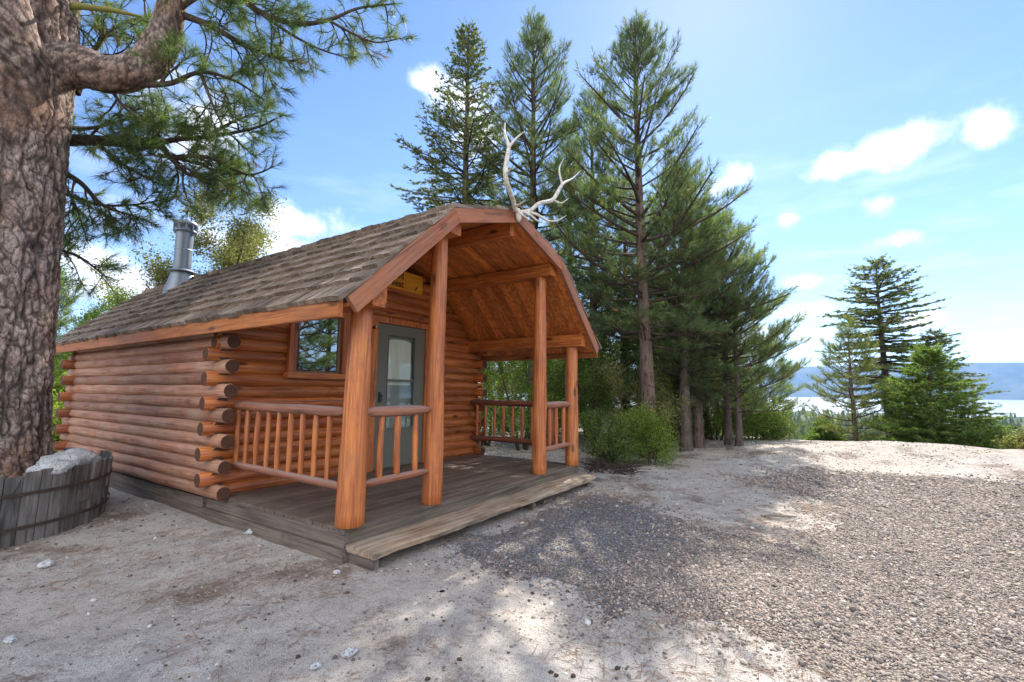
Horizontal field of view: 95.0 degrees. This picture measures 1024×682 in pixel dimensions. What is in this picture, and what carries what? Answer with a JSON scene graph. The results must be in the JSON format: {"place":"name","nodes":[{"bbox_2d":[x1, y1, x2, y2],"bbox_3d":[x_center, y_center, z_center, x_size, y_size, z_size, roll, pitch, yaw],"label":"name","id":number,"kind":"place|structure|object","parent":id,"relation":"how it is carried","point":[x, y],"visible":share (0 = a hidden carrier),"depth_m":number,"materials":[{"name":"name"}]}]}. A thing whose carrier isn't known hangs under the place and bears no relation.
{"place":"outdoors","nodes":[
{"label":"outdoors","id":0,"kind":"place"},
{"bbox_2d":[0,407,1023,681],"bbox_3d":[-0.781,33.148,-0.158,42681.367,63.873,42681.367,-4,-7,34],"label":"ground","id":1,"kind":"structure","parent":0,"point":[280,649],"depth_m":3.03,"materials":[{"name":"beige sand"}]},
{"bbox_2d":[3,635,17,643],"bbox_3d":[-2.717,1.614,2.541,0.077,0.028,0.055,-2,-7,25],"label":"rock","id":2,"kind":"object","parent":1,"relation":"on","point":[10,639],"visible":1,"depth_m":2.53,"materials":[{"name":"stone"}]},
{"bbox_2d":[37,559,55,568],"bbox_3d":[-3.595,1.716,3.618,0.098,0.047,0.128,2,-6,-15],"label":"rock","id":3,"kind":"object","parent":1,"relation":"on","point":[46,563],"visible":1,"depth_m":3.59,"materials":[{"name":"stone"}]},
{"bbox_2d":[0,447,112,548],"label":"planter","id":4,"kind":"object","parent":1,"relation":"on","point":[40,504],"visible":0.65,"depth_m":4.36,"materials":[{"name":"wood"}]},
{"bbox_2d":[25,460,74,474],"bbox_3d":[-4.361,1.194,4.434,0.242,0.125,0.326,-2,-7,22],"label":"rock","id":5,"kind":"object","parent":4,"relation":"on","point":[60,467],"visible":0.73,"depth_m":4.39,"materials":[{"name":"stone"}]},
{"bbox_2d":[35,447,101,464],"bbox_3d":[-4.579,1.220,4.876,0.394,0.212,0.621,1,-6,0],"label":"rock","id":6,"kind":"object","parent":4,"relation":"in","point":[78,456],"visible":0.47,"depth_m":4.78,"materials":[{"name":"stone"}]},
{"bbox_2d":[0,0,420,478],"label":"pine tree","id":7,"kind":"object","parent":4,"relation":"in","point":[51,68],"visible":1,"depth_m":5.23,"materials":[{"name":"green plant"}]},
{"bbox_2d":[51,383,64,452],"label":"leafy tree","id":8,"kind":"object","parent":1,"relation":"on","point":[56,421],"visible":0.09,"depth_m":8.61,"materials":[{"name":"green plant"}]},
{"bbox_2d":[52,292,105,451],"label":"leafy tree","id":9,"kind":"object","parent":1,"relation":"on","point":[57,372],"visible":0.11,"depth_m":10.26,"materials":[{"name":"green plant"}]},
{"bbox_2d":[56,264,110,357],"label":"pine tree","id":10,"kind":"object","parent":1,"relation":"on","point":[67,301],"visible":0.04,"depth_m":13.62,"materials":[{"name":"plant"}]},
{"bbox_2d":[54,255,137,378],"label":"leafy tree","id":11,"kind":"object","parent":1,"relation":"on","point":[116,301],"visible":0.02,"depth_m":12.58,"materials":[{"name":"green plant"}]},
{"bbox_2d":[61,232,144,310],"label":"leafy tree","id":12,"kind":"object","parent":1,"relation":"on","point":[91,268],"visible":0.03,"depth_m":16.88,"materials":[{"name":"green plant"}]},
{"bbox_2d":[120,171,289,289],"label":"leafy tree","id":13,"kind":"object","parent":1,"relation":"on","point":[241,248],"visible":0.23,"depth_m":13.02,"materials":[{"name":"green plant"}]},
{"bbox_2d":[308,661,321,669],"bbox_3d":[-0.979,1.615,2.335,0.064,0.026,0.048,4,-7,-32],"label":"rock","id":14,"kind":"object","parent":1,"relation":"on","point":[316,665],"visible":1,"depth_m":2.33,"materials":[{"name":"stone"}]},
{"bbox_2d":[53,202,601,571],"bbox_3d":[-3.246,0.100,7.728,8.179,4.282,4.917,-4,-7,34],"label":"log cabin","id":15,"kind":"object","parent":1,"relation":"on","point":[342,424],"visible":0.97,"depth_m":5.54,"materials":[{"name":"brown wood"}]},
{"bbox_2d":[76,209,441,336],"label":"roof needles","id":16,"kind":"object","parent":15,"relation":"on","point":[312,260],"visible":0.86,"depth_m":4.92,"materials":[{"name":"brown plant"}]},
{"bbox_2d":[283,313,350,379],"bbox_3d":[-2.415,0.032,5.883,0.155,0.885,0.865,-4,-7,34],"label":"window","id":17,"kind":"structure","parent":15,"relation":"in","point":[317,349],"depth_m":5.88,"materials":[{"name":"brown wood"}]},
{"bbox_2d":[373,323,424,469],"bbox_3d":[-1.656,0.799,6.938,0.132,2.048,0.946,-4,-7,34],"label":"door","id":18,"kind":"structure","parent":15,"relation":"in","point":[394,356],"depth_m":6.97,"materials":[{"name":"grey paint"}]},
{"bbox_2d":[386,335,412,427],"bbox_3d":[-1.732,0.809,6.987,0.035,2.060,0.946,-4,-7,34],"label":"inner door","id":19,"kind":"structure","parent":15,"relation":"in","point":[397,395],"depth_m":7.05,"materials":[{"name":"grey"}]},
{"bbox_2d":[387,272,422,294],"bbox_3d":[-1.751,-0.921,6.865,0.036,0.290,1.225,-4,-7,34],"label":"sign","id":20,"kind":"object","parent":15,"relation":"attached to","point":[408,282],"visible":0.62,"depth_m":7.13,"materials":[{"name":"yellow wood"}]},
{"bbox_2d":[503,124,580,223],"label":"elk antlers","id":21,"kind":"object","parent":15,"relation":"attached to","point":[519,213],"visible":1,"depth_m":5.52},
{"bbox_2d":[340,646,357,657],"bbox_3d":[-0.852,1.626,2.452,0.063,0.034,0.089,-5,-8,42],"label":"rock","id":22,"kind":"object","parent":1,"relation":"on","point":[350,652],"visible":1,"depth_m":2.44,"materials":[{"name":"stone"}]},
{"bbox_2d":[136,557,626,680],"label":"cone litter","id":23,"kind":"object","parent":1,"relation":"on","point":[556,675],"visible":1,"depth_m":2.41,"materials":[{"name":"brown plant"}]},
{"bbox_2d":[0,455,847,681],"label":"needle litter","id":24,"kind":"object","parent":1,"relation":"on","point":[328,586],"visible":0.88,"depth_m":3.17,"materials":[{"name":"brown plant"}]},
{"bbox_2d":[390,16,561,250],"bbox_3d":[-1.346,-3.432,13.299,5.687,12.670,5.471,1,-6,-3],"label":"fir tree","id":25,"kind":"object","parent":1,"relation":"on","point":[482,177],"visible":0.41,"depth_m":13.19,"materials":[{"name":"green plant"}]},
{"bbox_2d":[480,361,519,445],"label":"leafy tree","id":26,"kind":"object","parent":1,"relation":"on","point":[487,443],"visible":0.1,"depth_m":11.94,"materials":[{"name":"green plant"}]},
{"bbox_2d":[481,361,525,426],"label":"pine tree","id":27,"kind":"object","parent":1,"relation":"on","point":[504,389],"visible":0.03,"depth_m":17.28,"materials":[{"name":"green plant"}]},
{"bbox_2d":[484,360,527,431],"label":"leafy tree","id":28,"kind":"object","parent":1,"relation":"on","point":[499,387],"visible":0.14,"depth_m":16.47,"materials":[{"name":"green plant"}]},
{"bbox_2d":[0,433,1020,681],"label":"pebbles","id":29,"kind":"object","parent":1,"relation":"on","point":[462,541],"visible":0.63,"depth_m":4.05,"materials":[{"name":"grey stone"}]},
{"bbox_2d":[481,359,585,450],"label":"leafy tree","id":30,"kind":"object","parent":1,"relation":"on","point":[529,397],"visible":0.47,"depth_m":11.19,"materials":[{"name":"green plant"}]},
{"bbox_2d":[456,2,615,438],"bbox_3d":[0.548,-3.405,12.780,4.047,12.485,4.019,5,-8,-35],"label":"pine tree","id":31,"kind":"object","parent":1,"relation":"on","point":[531,41],"visible":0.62,"depth_m":12.71,"materials":[{"name":"green plant"}]},
{"bbox_2d":[506,358,590,437],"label":"leafy tree","id":32,"kind":"object","parent":1,"relation":"on","point":[524,368],"visible":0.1,"depth_m":14.02,"materials":[{"name":"green plant"}]},
{"bbox_2d":[497,336,625,448],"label":"leafy tree","id":33,"kind":"object","parent":1,"relation":"on","point":[580,383],"visible":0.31,"depth_m":11.11,"materials":[{"name":"green plant"}]},
{"bbox_2d":[545,115,609,361],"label":"pine tree","id":34,"kind":"object","parent":1,"relation":"on","point":[583,157],"visible":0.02,"depth_m":17.43,"materials":[{"name":"green plant"}]},
{"bbox_2d":[583,619,590,625],"bbox_3d":[0.451,1.688,2.820,0.043,0.023,0.062,1,-6,-7],"label":"rock","id":35,"kind":"object","parent":1,"relation":"on","point":[587,622],"visible":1,"depth_m":2.81,"materials":[{"name":"stone"}]},
{"bbox_2d":[546,298,633,436],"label":"leafy tree","id":36,"kind":"object","parent":1,"relation":"on","point":[603,394],"visible":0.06,"depth_m":14.02,"materials":[{"name":"green plant"}]},
{"bbox_2d":[560,310,631,424],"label":"leafy tree","id":37,"kind":"object","parent":1,"relation":"on","point":[600,407],"depth_m":16.22,"materials":[{"name":"green plant"}]},
{"bbox_2d":[537,82,672,437],"bbox_3d":[2.243,-2.490,13.688,4.214,10.889,3.872,6,-8,-40],"label":"pine tree","id":38,"kind":"object","parent":1,"relation":"on","point":[574,262],"visible":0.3,"depth_m":13.39,"materials":[{"name":"green plant"}]},
{"bbox_2d":[546,332,674,444],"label":"leafy tree","id":39,"kind":"object","parent":1,"relation":"on","point":[607,407],"visible":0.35,"depth_m":11.97,"materials":[{"name":"green plant"}]},
{"bbox_2d":[578,400,647,464],"bbox_3d":[1.852,1.775,8.957,1.546,1.268,1.429,3,-7,-24],"label":"shrub","id":40,"kind":"object","parent":1,"relation":"on","point":[604,445],"visible":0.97,"depth_m":8.79,"materials":[{"name":"green plant"}]},
{"bbox_2d":[578,454,652,474],"bbox_3d":[1.820,2.183,8.327,1.532,0.248,1.630,-1,-6,12],"label":"dead brush","id":41,"kind":"object","parent":1,"relation":"on","point":[609,465],"visible":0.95,"depth_m":8.24,"materials":[{"name":"brown plant"}]},
{"bbox_2d":[575,166,671,414],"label":"pine tree","id":42,"kind":"object","parent":1,"relation":"on","point":[617,207],"visible":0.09,"depth_m":14.98,"materials":[{"name":"green plant"}]},
{"bbox_2d":[587,287,662,431],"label":"pine tree","id":43,"kind":"object","parent":1,"relation":"on","point":[622,402],"visible":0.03,"depth_m":15.21,"materials":[{"name":"green plant"}]},
{"bbox_2d":[591,354,698,453],"bbox_3d":[2.905,1.434,10.334,2.186,2.262,1.858,-4,-7,34],"label":"shrub","id":44,"kind":"object","parent":1,"relation":"on","point":[637,396],"visible":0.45,"depth_m":10.28,"materials":[{"name":"green plant"}]},
{"bbox_2d":[535,7,759,458],"bbox_3d":[2.845,-2.595,10.560,4.874,10.442,4.463,-4,-7,34],"label":"pine tree","id":45,"kind":"object","parent":1,"relation":"on","point":[635,31],"visible":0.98,"depth_m":10.07,"materials":[{"name":"green plant"}]},
{"bbox_2d":[584,279,725,435],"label":"leafy tree","id":46,"kind":"object","parent":1,"relation":"on","point":[652,351],"visible":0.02,"depth_m":14.65,"materials":[{"name":"green plant"}]},
{"bbox_2d":[619,396,692,468],"bbox_3d":[2.733,1.749,9.044,1.375,1.372,1.398,-4,-7,34],"label":"shrub","id":47,"kind":"object","parent":1,"relation":"on","point":[654,433],"visible":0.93,"depth_m":8.96,"materials":[{"name":"green plant"}]},
{"bbox_2d":[628,209,709,410],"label":"pine tree","id":48,"kind":"object","parent":1,"relation":"on","point":[649,289],"depth_m":18.24,"materials":[{"name":"green plant"}]},
{"bbox_2d":[621,353,724,440],"bbox_3d":[4.459,1.275,13.716,3.168,3.310,2.627,-4,-7,34],"label":"shrub","id":49,"kind":"object","parent":1,"relation":"on","point":[676,393],"visible":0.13,"depth_m":13.33,"materials":[{"name":"green plant"}]},
{"bbox_2d":[616,156,742,440],"bbox_3d":[4.997,-1.424,13.844,3.420,8.804,3.623,2,-6,-9],"label":"pine tree","id":50,"kind":"object","parent":1,"relation":"on","point":[662,303],"visible":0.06,"depth_m":13.56,"materials":[{"name":"green plant"}]},
{"bbox_2d":[601,156,801,450],"bbox_3d":[4.282,-0.995,11.402,4.006,7.444,3.610,2,-6,-10],"label":"pine tree","id":51,"kind":"object","parent":1,"relation":"on","point":[686,444],"visible":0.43,"depth_m":11.15,"materials":[{"name":"green plant"}]},
{"bbox_2d":[616,197,791,447],"bbox_3d":[4.714,-0.580,12.197,3.931,6.742,3.876,2,-6,-17],"label":"pine tree","id":52,"kind":"object","parent":1,"relation":"on","point":[697,427],"visible":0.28,"depth_m":11.50,"materials":[{"name":"green plant"}]},
{"bbox_2d":[657,277,757,438],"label":"pine tree","id":53,"kind":"object","parent":1,"relation":"on","point":[707,435],"visible":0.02,"depth_m":14.06,"materials":[{"name":"green plant"}]},
{"bbox_2d":[691,314,748,434],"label":"leafy tree","id":54,"kind":"object","parent":1,"relation":"on","point":[719,410],"visible":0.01,"depth_m":15.66,"materials":[{"name":"green plant"}]},
{"bbox_2d":[666,359,778,441],"bbox_3d":[5.807,1.540,13.531,3.267,2.843,2.794,-4,-7,34],"label":"shrub","id":55,"kind":"object","parent":1,"relation":"on","point":[718,417],"visible":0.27,"depth_m":13.23,"materials":[{"name":"green plant"}]},
{"bbox_2d":[653,248,813,445],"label":"pine tree","id":56,"kind":"object","parent":1,"relation":"on","point":[777,329],"visible":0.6,"depth_m":11.12,"materials":[{"name":"green plant"}]},
{"bbox_2d":[656,202,812,444],"bbox_3d":[5.396,-0.500,12.103,3.262,6.454,4.126,6,-8,-42],"label":"pine tree","id":57,"kind":"object","parent":1,"relation":"on","point":[728,435],"visible":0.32,"depth_m":11.45,"materials":[{"name":"green plant"}]},
{"bbox_2d":[487,406,1022,440],"bbox_3d":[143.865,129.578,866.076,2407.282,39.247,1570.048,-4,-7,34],"label":"forest","id":58,"kind":"object","parent":1,"relation":"on","point":[810,424],"visible":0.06,"depth_m":553.31,"materials":[{"name":"green plant"}]},
{"bbox_2d":[712,391,801,440],"bbox_3d":[7.007,2.092,13.561,2.294,1.790,2.584,-4,-7,34],"label":"shrub","id":59,"kind":"object","parent":1,"relation":"on","point":[765,419],"visible":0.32,"depth_m":13.29,"materials":[{"name":"green plant"}]},
{"bbox_2d":[720,330,804,439],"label":"pine tree","id":60,"kind":"object","parent":1,"relation":"on","point":[780,360],"visible":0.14,"depth_m":14.27,"materials":[{"name":"green plant"}]},
{"bbox_2d":[721,406,811,440],"bbox_3d":[7.453,2.391,14.058,2.162,1.668,2.498,4,-7,-30],"label":"shrub","id":61,"kind":"object","parent":1,"relation":"on","point":[780,433],"visible":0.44,"depth_m":13.42,"materials":[{"name":"green plant"}]},
{"bbox_2d":[760,514,796,516],"bbox_3d":[2.957,1.935,5.191,0.383,0.028,0.046,0,-6,6],"label":"stick","id":62,"kind":"object","parent":1,"relation":"on","point":[775,515],"visible":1,"depth_m":5.19,"materials":[{"name":"brown"}]},
{"bbox_2d":[797,417,851,440],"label":"bush","id":63,"kind":"object","parent":1,"relation":"on","point":[818,434],"visible":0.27,"depth_m":19.45,"materials":[{"name":"plant"}]},
{"bbox_2d":[801,315,911,440],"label":"pine tree","id":64,"kind":"object","parent":1,"relation":"on","point":[868,362],"visible":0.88,"depth_m":17.67,"materials":[{"name":"green plant"}]},
{"bbox_2d":[812,253,964,436],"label":"fir tree","id":65,"kind":"object","parent":1,"relation":"on","point":[882,360],"visible":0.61,"depth_m":20.98,"materials":[{"name":"green plant"}]},
{"bbox_2d":[865,378,954,441],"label":"fir tree","id":66,"kind":"object","parent":1,"relation":"on","point":[889,412],"visible":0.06,"depth_m":16.68,"materials":[{"name":"green plant"}]},
{"bbox_2d":[858,342,1023,446],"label":"fir tree","id":67,"kind":"object","parent":1,"relation":"on","point":[929,358],"visible":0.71,"depth_m":14.59,"materials":[{"name":"green plant"}]},
{"bbox_2d":[866,326,1018,443],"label":"fir tree","id":68,"kind":"object","parent":1,"relation":"on","point":[936,334],"visible":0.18,"depth_m":18.81,"materials":[{"name":"green plant"}]},
{"bbox_2d":[956,422,1015,448],"bbox_3d":[13.520,2.884,13.262,1.359,1.193,1.392,3,-7,-21],"label":"shrub","id":69,"kind":"object","parent":1,"relation":"on","point":[982,436],"visible":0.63,"depth_m":13.20,"materials":[{"name":"green plant"}]},
{"bbox_2d":[991,424,1023,448],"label":"shrub","id":70,"kind":"object","parent":1,"relation":"on","point":[1016,441],"visible":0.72,"depth_m":11.49,"materials":[{"name":"green plant"}]},
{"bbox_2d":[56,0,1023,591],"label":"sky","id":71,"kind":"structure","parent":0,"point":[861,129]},
{"bbox_2d":[61,359,1023,399],"bbox_3d":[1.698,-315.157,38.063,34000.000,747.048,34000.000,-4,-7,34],"label":"hills","id":72,"kind":"structure","parent":0,"point":[1005,376],"depth_m":8385.85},
{"bbox_2d":[395,464,1023,681],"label":"gravel","id":73,"kind":"structure","parent":0,"point":[941,675],"depth_m":3.48,"materials":[{"name":"grey gravel"}]},
{"bbox_2d":[460,472,1023,681],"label":"gravel drive","id":74,"kind":"structure","parent":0,"point":[853,677],"depth_m":3.62,"materials":[{"name":"grey gravel"}]},
{"bbox_2d":[415,490,812,618],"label":"dark gravel","id":75,"kind":"structure","parent":74,"relation":"on","point":[571,540],"depth_m":4.28,"materials":[{"name":"grey gravel"}]},
{"bbox_2d":[490,394,1023,417],"bbox_3d":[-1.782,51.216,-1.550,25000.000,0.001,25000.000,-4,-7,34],"label":"lake","id":76,"kind":"structure","parent":0,"point":[1016,407],"depth_m":2245.24,"materials":[{"name":"grey liquid"}]}
]}

